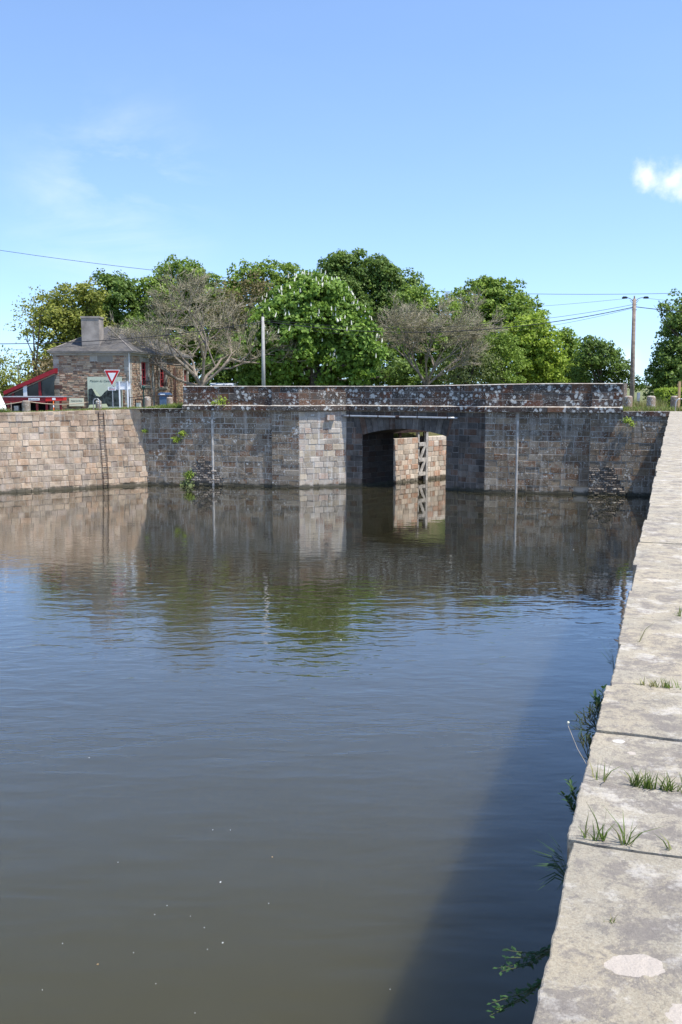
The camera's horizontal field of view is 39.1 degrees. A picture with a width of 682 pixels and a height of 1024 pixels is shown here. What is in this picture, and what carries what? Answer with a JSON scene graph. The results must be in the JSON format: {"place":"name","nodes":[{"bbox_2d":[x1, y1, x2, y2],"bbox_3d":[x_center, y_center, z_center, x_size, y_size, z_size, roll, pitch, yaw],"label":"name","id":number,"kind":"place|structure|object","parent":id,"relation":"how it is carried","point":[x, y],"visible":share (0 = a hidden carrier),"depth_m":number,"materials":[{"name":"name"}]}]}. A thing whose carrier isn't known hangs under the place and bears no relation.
{"place":"outdoors","nodes":[
{"label":"outdoors","id":0,"kind":"place"},
{"bbox_2d":[139,408,181,408],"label":"road","id":1,"kind":"structure","parent":0,"point":[160,408],"depth_m":64.31,"materials":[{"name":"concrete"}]},
{"bbox_2d":[0,477,649,1023],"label":"canal water","id":2,"kind":"structure","parent":0,"point":[330,725],"depth_m":18.20,"materials":[{"name":"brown liquid"}]},
{"bbox_2d":[0,386,653,437],"bbox_3d":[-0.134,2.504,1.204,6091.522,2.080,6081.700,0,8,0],"label":"ground","id":3,"kind":"structure","parent":0,"point":[405,435],"depth_m":70.98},
{"bbox_2d":[0,395,5,408],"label":"folded parasol","id":4,"kind":"object","parent":3,"relation":"on","point":[2,402],"visible":0.5,"depth_m":65.91,"materials":[{"name":"white fabric"}]},
{"bbox_2d":[0,348,31,398],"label":"deciduous tree","id":5,"kind":"object","parent":3,"relation":"on","point":[4,381],"visible":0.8,"depth_m":82.05,"materials":[{"name":"green plant"}]},
{"bbox_2d":[22,401,30,411],"bbox_3d":[-20.415,-6.744,62.252,0.550,0.960,0.552,0,8,0],"label":"stone bollard","id":6,"kind":"object","parent":3,"relation":"on","point":[26,406],"visible":0.83,"depth_m":62.02,"materials":[{"name":"stone"}]},
{"bbox_2d":[30,401,87,404],"bbox_3d":[-18.694,-7.239,63.650,4.261,0.262,0.057,-7,10,-43],"label":"rope","id":7,"kind":"object","parent":6,"relation":"attached to","point":[58,404],"visible":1,"depth_m":63.61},
{"bbox_2d":[3,368,57,409],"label":"glazed lean to","id":8,"kind":"object","parent":3,"relation":"on","point":[41,384],"visible":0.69,"depth_m":70.85,"materials":[{"name":"red paint"}]},
{"bbox_2d":[2,286,60,380],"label":"deciduous tree","id":9,"kind":"object","parent":3,"relation":"on","point":[28,360],"visible":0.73,"depth_m":89.83,"materials":[{"name":"green plant"}]},
{"bbox_2d":[20,353,52,379],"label":"bronze tree","id":10,"kind":"object","parent":3,"relation":"on","point":[46,364],"visible":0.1,"depth_m":89.30,"materials":[{"name":"brown plant"}]},
{"bbox_2d":[3,396,72,410],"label":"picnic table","id":11,"kind":"object","parent":3,"relation":"on","point":[49,400],"visible":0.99,"depth_m":67.56,"materials":[{"name":"red paint"}]},
{"bbox_2d":[20,277,115,366],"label":"deciduous tree","id":12,"kind":"object","parent":3,"relation":"on","point":[65,325],"visible":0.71,"depth_m":95.23,"materials":[{"name":"green plant"}]},
{"bbox_2d":[0,409,147,492],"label":"quay wall","id":13,"kind":"structure","parent":3,"relation":"on","point":[49,450],"depth_m":62.16,"materials":[{"name":"stone"}]},
{"bbox_2d":[98,412,108,486],"bbox_3d":[-15.631,-3.990,63.264,0.490,5.133,0.346,-5,9,-32],"label":"iron ladder","id":14,"kind":"object","parent":13,"relation":"attached to","point":[103,451],"visible":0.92,"depth_m":63.25,"materials":[{"name":"brown metal"}]},
{"bbox_2d":[96,401,101,408],"bbox_3d":[-16.215,-7.067,64.228,0.414,0.756,0.412,0,8,0],"label":"stone bollard","id":15,"kind":"object","parent":3,"relation":"on","point":[97,404],"visible":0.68,"depth_m":64.05,"materials":[{"name":"stone"}]},
{"bbox_2d":[87,377,122,407],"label":"mural panel","id":16,"kind":"object","parent":3,"relation":"on","point":[97,387],"visible":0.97,"depth_m":71.33,"materials":[{"name":"paint"}]},
{"bbox_2d":[104,370,119,407],"bbox_3d":[-15.473,-8.220,65.063,1.058,2.816,0.111,0,8,0],"label":"yield sign","id":17,"kind":"object","parent":3,"relation":"on","point":[111,375],"visible":1,"depth_m":64.90,"materials":[{"name":"metal"}]},
{"bbox_2d":[46,316,189,409],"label":"stone house","id":18,"kind":"structure","parent":3,"relation":"on","point":[77,364],"depth_m":71.45,"materials":[{"name":"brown stone"}]},
{"bbox_2d":[69,398,83,405],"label":"sign","id":19,"kind":"object","parent":18,"relation":"attached to","point":[75,400],"visible":1,"depth_m":71.42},
{"bbox_2d":[90,355,112,361],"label":"blocked window","id":20,"kind":"structure","parent":18,"relation":"in","point":[99,358],"depth_m":71.12,"materials":[{"name":"grey stone"}]},
{"bbox_2d":[141,362,150,384],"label":"window","id":21,"kind":"structure","parent":18,"relation":"in","point":[144,366],"depth_m":75.32,"materials":[{"name":"red wood"}]},
{"bbox_2d":[158,369,166,386],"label":"window","id":22,"kind":"structure","parent":18,"relation":"in","point":[163,383],"depth_m":79.88,"materials":[{"name":"red wood"}]},
{"bbox_2d":[173,368,176,403],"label":"door","id":23,"kind":"structure","parent":18,"relation":"in","point":[174,370],"depth_m":82.36,"materials":[{"name":"brown paint"}]},
{"bbox_2d":[184,370,187,385],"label":"window","id":24,"kind":"structure","parent":18,"relation":"in","point":[185,372],"depth_m":86.46,"materials":[{"name":"red wood"}]},
{"bbox_2d":[75,268,162,335],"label":"deciduous tree","id":25,"kind":"object","parent":3,"relation":"on","point":[118,288],"visible":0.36,"depth_m":99.75,"materials":[{"name":"green plant"}]},
{"bbox_2d":[116,381,130,407],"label":"direction board","id":26,"kind":"object","parent":3,"relation":"on","point":[123,386],"visible":0.9,"depth_m":65.10,"materials":[{"name":"white paint"}]},
{"bbox_2d":[135,399,142,407],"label":"utility box","id":27,"kind":"object","parent":3,"relation":"on","point":[138,404],"visible":0.73,"depth_m":66.46,"materials":[{"name":"metal"}]},
{"bbox_2d":[142,385,144,406],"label":"lamp post","id":28,"kind":"object","parent":3,"relation":"on","point":[143,387],"visible":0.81,"depth_m":66.07,"materials":[{"name":"green metal"}]},
{"bbox_2d":[144,397,150,407],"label":"stone bollard","id":29,"kind":"object","parent":3,"relation":"on","point":[147,401],"visible":0.74,"depth_m":67.87,"materials":[{"name":"stone"}]},
{"bbox_2d":[129,396,171,406],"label":"handrail","id":30,"kind":"object","parent":3,"relation":"on","point":[140,396],"visible":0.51,"depth_m":68.52,"materials":[{"name":"metal"}]},
{"bbox_2d":[158,392,171,405],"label":"blue bin","id":31,"kind":"object","parent":3,"relation":"on","point":[163,396],"visible":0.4,"depth_m":69.24,"materials":[{"name":"plastic"}]},
{"bbox_2d":[166,397,172,404],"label":"stone bollard","id":32,"kind":"object","parent":3,"relation":"on","point":[169,399],"visible":0.63,"depth_m":66.87,"materials":[{"name":"stone"}]},
{"bbox_2d":[128,254,245,371],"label":"deciduous tree","id":33,"kind":"object","parent":3,"relation":"on","point":[183,264],"visible":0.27,"depth_m":102.84,"materials":[{"name":"green plant"}]},
{"bbox_2d":[103,264,304,385],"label":"bare tree","id":34,"kind":"object","parent":3,"relation":"on","point":[145,332],"visible":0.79,"depth_m":75.49,"materials":[{"name":"grey plant"}]},
{"bbox_2d":[210,383,237,385],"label":"parked van","id":35,"kind":"object","parent":3,"relation":"on","point":[224,384],"visible":0.09,"depth_m":76.32,"materials":[{"name":"silver metal"}]},
{"bbox_2d":[204,268,274,379],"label":"deciduous tree","id":36,"kind":"object","parent":3,"relation":"on","point":[241,298],"visible":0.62,"depth_m":98.39,"materials":[{"name":"green plant"}]},
{"bbox_2d":[201,255,312,364],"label":"deciduous tree","id":37,"kind":"object","parent":3,"relation":"on","point":[275,279],"visible":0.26,"depth_m":104.60,"materials":[{"name":"green plant"}]},
{"bbox_2d":[260,313,265,385],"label":"concrete pole","id":38,"kind":"object","parent":3,"relation":"on","point":[263,355],"visible":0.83,"depth_m":70.97,"materials":[{"name":"grey concrete"}]},
{"bbox_2d":[0,322,259,343],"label":"overhead wire","id":39,"kind":"object","parent":38,"relation":"attached to","point":[125,338],"visible":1,"depth_m":68.88,"materials":[{"name":"black plastic"}]},
{"bbox_2d":[12,323,261,349],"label":"overhead wire","id":40,"kind":"object","parent":38,"relation":"attached to","point":[131,341],"visible":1,"depth_m":68.97,"materials":[{"name":"black plastic"}]},
{"bbox_2d":[189,348,349,384],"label":"deciduous tree","id":41,"kind":"object","parent":3,"relation":"on","point":[192,380],"visible":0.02,"depth_m":107.15,"materials":[{"name":"green plant"}]},
{"bbox_2d":[233,269,388,385],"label":"chestnut tree","id":42,"kind":"object","parent":3,"relation":"on","point":[310,299],"visible":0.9,"depth_m":77.30,"materials":[{"name":"green plant"}]},
{"bbox_2d":[199,331,424,385],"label":"deciduous tree","id":43,"kind":"object","parent":3,"relation":"on","point":[396,376],"visible":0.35,"depth_m":94.02,"materials":[{"name":"green plant"}]},
{"bbox_2d":[0,396,667,412],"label":"tall weeds","id":44,"kind":"object","parent":3,"relation":"on","point":[634,403],"visible":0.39,"depth_m":61.89,"materials":[{"name":"green plant"}]},
{"bbox_2d":[1,402,681,412],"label":"grass","id":45,"kind":"structure","parent":3,"relation":"on","point":[627,408],"depth_m":62.64,"materials":[{"name":"green plant"}]},
{"bbox_2d":[316,247,429,385],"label":"oak tree","id":46,"kind":"object","parent":3,"relation":"on","point":[371,281],"visible":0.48,"depth_m":108.31,"materials":[{"name":"green plant"}]},
{"bbox_2d":[362,433,445,486],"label":"wall","id":47,"kind":"structure","parent":3,"relation":"on","point":[382,463],"depth_m":66.09,"materials":[{"name":"stone"}]},
{"bbox_2d":[395,429,427,437],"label":"balance beam","id":48,"kind":"structure","parent":47,"relation":"on","point":[405,431],"depth_m":66.88,"materials":[{"name":"wood"}]},
{"bbox_2d":[415,432,427,479],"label":"lock gate","id":49,"kind":"structure","parent":47,"relation":"attached to","point":[423,457],"depth_m":68.27,"materials":[{"name":"grey wood"}]},
{"bbox_2d":[140,383,669,495],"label":"stone bridge","id":50,"kind":"structure","parent":3,"relation":"on","point":[557,438],"depth_m":61.67,"materials":[{"name":"stone"}]},
{"bbox_2d":[172,436,182,442],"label":"wall weed","id":51,"kind":"object","parent":50,"relation":"attached to","point":[175,440],"depth_m":64.17,"materials":[{"name":"green plant"}]},
{"bbox_2d":[176,430,185,436],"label":"wall weed","id":52,"kind":"object","parent":50,"relation":"attached to","point":[182,432],"depth_m":64.05,"materials":[{"name":"green plant"}]},
{"bbox_2d":[180,477,194,485],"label":"wall weed","id":53,"kind":"object","parent":50,"relation":"attached to","point":[187,483],"depth_m":64.42,"materials":[{"name":"green plant"}]},
{"bbox_2d":[183,468,196,479],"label":"wall weed","id":54,"kind":"object","parent":50,"relation":"attached to","point":[188,473],"depth_m":64.35,"materials":[{"name":"green plant"}]},
{"bbox_2d":[213,396,228,406],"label":"wall weed","id":55,"kind":"object","parent":50,"relation":"on","point":[221,399],"depth_m":63.15,"materials":[{"name":"green plant"}]},
{"bbox_2d":[341,410,457,418],"bbox_3d":[3.670,-6.311,62.162,7.951,0.548,0.228,3,8,20],"label":"water pipe","id":56,"kind":"object","parent":50,"relation":"attached to","point":[399,416],"visible":1,"depth_m":62.06,"materials":[{"name":"metal"}]},
{"bbox_2d":[622,416,632,423],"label":"wall weed","id":57,"kind":"object","parent":50,"relation":"attached to","point":[627,421],"depth_m":57.71,"materials":[{"name":"green plant"}]},
{"bbox_2d":[377,282,476,385],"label":"deciduous tree","id":58,"kind":"object","parent":3,"relation":"on","point":[420,292],"visible":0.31,"depth_m":98.71,"materials":[{"name":"green plant"}]},
{"bbox_2d":[367,286,508,384],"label":"bare tree","id":59,"kind":"object","parent":3,"relation":"on","point":[407,318],"visible":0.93,"depth_m":81.83,"materials":[{"name":"grey plant"}]},
{"bbox_2d":[428,332,509,384],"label":"deciduous tree","id":60,"kind":"object","parent":3,"relation":"on","point":[462,375],"visible":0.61,"depth_m":86.39,"materials":[{"name":"green plant"}]},
{"bbox_2d":[435,274,551,382],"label":"beech tree","id":61,"kind":"object","parent":3,"relation":"on","point":[496,293],"visible":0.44,"depth_m":100.95,"materials":[{"name":"green plant"}]},
{"bbox_2d":[404,355,585,385],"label":"deciduous tree","id":62,"kind":"object","parent":3,"relation":"on","point":[436,380],"visible":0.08,"depth_m":109.88,"materials":[{"name":"green plant"}]},
{"bbox_2d":[482,326,531,383],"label":"deciduous tree","id":63,"kind":"object","parent":3,"relation":"on","point":[501,344],"visible":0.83,"depth_m":87.74,"materials":[{"name":"green plant"}]},
{"bbox_2d":[483,309,573,383],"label":"beech tree","id":64,"kind":"object","parent":3,"relation":"on","point":[544,357],"visible":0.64,"depth_m":97.08,"materials":[{"name":"green plant"}]},
{"bbox_2d":[533,326,585,382],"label":"deciduous tree","id":65,"kind":"object","parent":3,"relation":"on","point":[571,341],"visible":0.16,"depth_m":102.02,"materials":[{"name":"green plant"}]},
{"bbox_2d":[564,335,645,391],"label":"oak tree","id":66,"kind":"object","parent":3,"relation":"on","point":[596,356],"visible":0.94,"depth_m":91.92,"materials":[{"name":"green plant"}]},
{"bbox_2d":[532,411,681,1023],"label":"quay edge","id":67,"kind":"object","parent":3,"relation":"on","point":[626,968],"visible":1,"depth_m":3.36,"materials":[{"name":"stone"}]},
{"bbox_2d":[486,978,541,1017],"bbox_3d":[0.550,1.483,2.981,0.218,0.127,0.094,-3,8,-21],"label":"wall plant","id":68,"kind":"object","parent":67,"relation":"attached to","point":[531,989],"depth_m":2.97,"materials":[{"name":"green plant"}]},
{"bbox_2d":[492,944,550,975],"bbox_3d":[0.603,1.452,3.115,0.218,0.102,0.102,0,8,0],"label":"wall plant","id":69,"kind":"object","parent":67,"relation":"attached to","point":[542,952],"depth_m":3.11,"materials":[{"name":"green plant"}]},
{"bbox_2d":[533,834,565,889],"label":"wall grass","id":70,"kind":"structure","parent":67,"relation":"attached to","point":[557,866],"depth_m":3.47,"materials":[{"name":"green plant"}]},
{"bbox_2d":[558,775,578,814],"bbox_3d":[0.969,1.196,3.987,0.135,0.188,0.107,0,8,0],"label":"wall plant","id":71,"kind":"object","parent":67,"relation":"attached to","point":[569,800],"depth_m":4.00,"materials":[{"name":"green plant"}]},
{"bbox_2d":[577,729,593,759],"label":"wall twigs","id":72,"kind":"object","parent":67,"relation":"attached to","point":[589,739],"visible":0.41,"depth_m":4.39,"materials":[{"name":"green plant"}]},
{"bbox_2d":[570,699,601,732],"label":"wall twigs","id":73,"kind":"object","parent":67,"relation":"attached to","point":[591,709],"visible":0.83,"depth_m":4.87,"materials":[{"name":"green plant"}]},
{"bbox_2d":[578,813,604,841],"bbox_3d":[0.859,1.079,3.290,0.101,0.123,0.078,4,9,29],"label":"grass tuft","id":74,"kind":"object","parent":67,"relation":"on","point":[586,832],"visible":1,"depth_m":3.29,"materials":[{"name":"green plant"}]},
{"bbox_2d":[590,684,606,714],"bbox_3d":[1.382,1.029,5.136,0.098,0.218,0.119,-6,9,-36],"label":"wall plant","id":75,"kind":"object","parent":67,"relation":"attached to","point":[595,693],"depth_m":5.15,"materials":[{"name":"green plant"}]},
{"bbox_2d":[589,761,616,781],"bbox_3d":[1.037,1.021,3.797,0.146,0.105,0.159,7,11,44],"label":"grass tuft","id":76,"kind":"object","parent":67,"relation":"on","point":[604,776],"visible":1,"depth_m":3.80,"materials":[{"name":"green plant"}]},
{"bbox_2d":[602,643,613,669],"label":"wall grass","id":77,"kind":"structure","parent":67,"relation":"attached to","point":[610,660],"depth_m":5.91,"materials":[{"name":"green plant"}]},
{"bbox_2d":[588,804,659,845],"bbox_3d":[0.952,1.070,3.260,0.135,0.148,0.264,-6,10,-40],"label":"grass tuft","id":78,"kind":"object","parent":67,"relation":"on","point":[602,837],"visible":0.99,"depth_m":3.26,"materials":[{"name":"green plant"}]},
{"bbox_2d":[634,675,660,686],"bbox_3d":[1.583,0.880,4.982,0.094,0.073,0.150,-6,10,-39],"label":"grass tuft","id":79,"kind":"object","parent":67,"relation":"on","point":[654,684],"visible":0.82,"depth_m":4.97,"materials":[{"name":"green plant"}]},
{"bbox_2d":[618,766,681,792],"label":"grass tuft","id":80,"kind":"object","parent":67,"relation":"on","point":[647,782],"visible":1,"depth_m":3.72,"materials":[{"name":"green plant"}]},
{"bbox_2d":[656,831,671,850],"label":"grass tuft","id":81,"kind":"object","parent":67,"relation":"on","point":[669,846],"visible":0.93,"depth_m":3.23,"materials":[{"name":"green plant"}]},
{"bbox_2d":[660,677,680,689],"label":"grass tuft","id":82,"kind":"object","parent":67,"relation":"on","point":[666,685],"visible":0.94,"depth_m":4.95,"materials":[{"name":"green plant"}]},
{"bbox_2d":[623,383,626,402],"bbox_3d":[18.062,-7.277,61.083,0.220,1.820,0.220,0,8,0],"label":"boundary stone","id":83,"kind":"object","parent":3,"relation":"on","point":[624,389],"visible":0.5,"depth_m":60.93,"materials":[{"name":"stone"}]},
{"bbox_2d":[623,396,632,407],"bbox_3d":[18.127,-6.815,60.630,0.566,1.038,0.572,0,8,0],"label":"stone bollard","id":84,"kind":"object","parent":3,"relation":"on","point":[628,400],"visible":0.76,"depth_m":60.38,"materials":[{"name":"stone"}]},
{"bbox_2d":[622,296,648,400],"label":"utility pole","id":85,"kind":"object","parent":3,"relation":"on","point":[632,368],"visible":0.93,"depth_m":68.93,"materials":[{"name":"brown wood"}]},
{"bbox_2d":[264,305,628,327],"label":"overhead wire","id":86,"kind":"object","parent":85,"relation":"attached to","point":[448,326],"visible":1,"depth_m":69.96,"materials":[{"name":"black plastic"}]},
{"bbox_2d":[265,308,631,336],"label":"overhead wire","id":87,"kind":"object","parent":85,"relation":"attached to","point":[451,336],"visible":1,"depth_m":69.72,"materials":[{"name":"black plastic"}]},
{"bbox_2d":[266,307,632,332],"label":"overhead wire","id":88,"kind":"object","parent":85,"relation":"attached to","point":[452,331],"visible":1,"depth_m":69.82,"materials":[{"name":"black plastic"}]},
{"bbox_2d":[422,299,617,311],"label":"overhead wire","id":89,"kind":"object","parent":85,"relation":"attached to","point":[506,308],"visible":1,"depth_m":70.47,"materials":[{"name":"black plastic"}]},
{"bbox_2d":[638,307,681,311],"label":"overhead wire","id":90,"kind":"object","parent":85,"relation":"attached to","point":[660,309],"visible":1,"depth_m":68.03,"materials":[{"name":"black plastic"}]},
{"bbox_2d":[646,396,655,407],"bbox_3d":[19.444,-6.763,60.233,0.564,1.038,0.566,0,8,0],"label":"stone bollard","id":91,"kind":"object","parent":3,"relation":"on","point":[651,401],"visible":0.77,"depth_m":59.98,"materials":[{"name":"stone"}]},
{"bbox_2d":[641,289,681,399],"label":"dark tree","id":92,"kind":"object","parent":3,"relation":"on","point":[668,359],"visible":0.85,"depth_m":82.06,"materials":[{"name":"green plant"}]},
{"bbox_2d":[654,387,681,406],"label":"clipped hedge","id":93,"kind":"object","parent":3,"relation":"on","point":[660,392],"visible":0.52,"depth_m":62.73,"materials":[{"name":"green plant"}]},
{"bbox_2d":[670,396,676,407],"bbox_3d":[20.876,-6.736,60.034,0.571,1.038,0.556,0,8,0],"label":"stone bollard","id":94,"kind":"object","parent":3,"relation":"on","point":[673,400],"visible":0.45,"depth_m":59.81,"materials":[{"name":"stone"}]},
{"bbox_2d":[677,381,680,407],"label":"timber post","id":95,"kind":"object","parent":3,"relation":"on","point":[679,392],"visible":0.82,"depth_m":58.88,"materials":[{"name":"beige wood"}]},
{"bbox_2d":[0,250,675,294],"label":"overhead wire","id":96,"kind":"object","parent":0,"point":[269,281],"visible":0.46,"depth_m":117.08,"materials":[{"name":"black plastic"}]},
{"bbox_2d":[0,0,681,385],"label":"sky","id":97,"kind":"structure","parent":0,"point":[538,143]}
]}

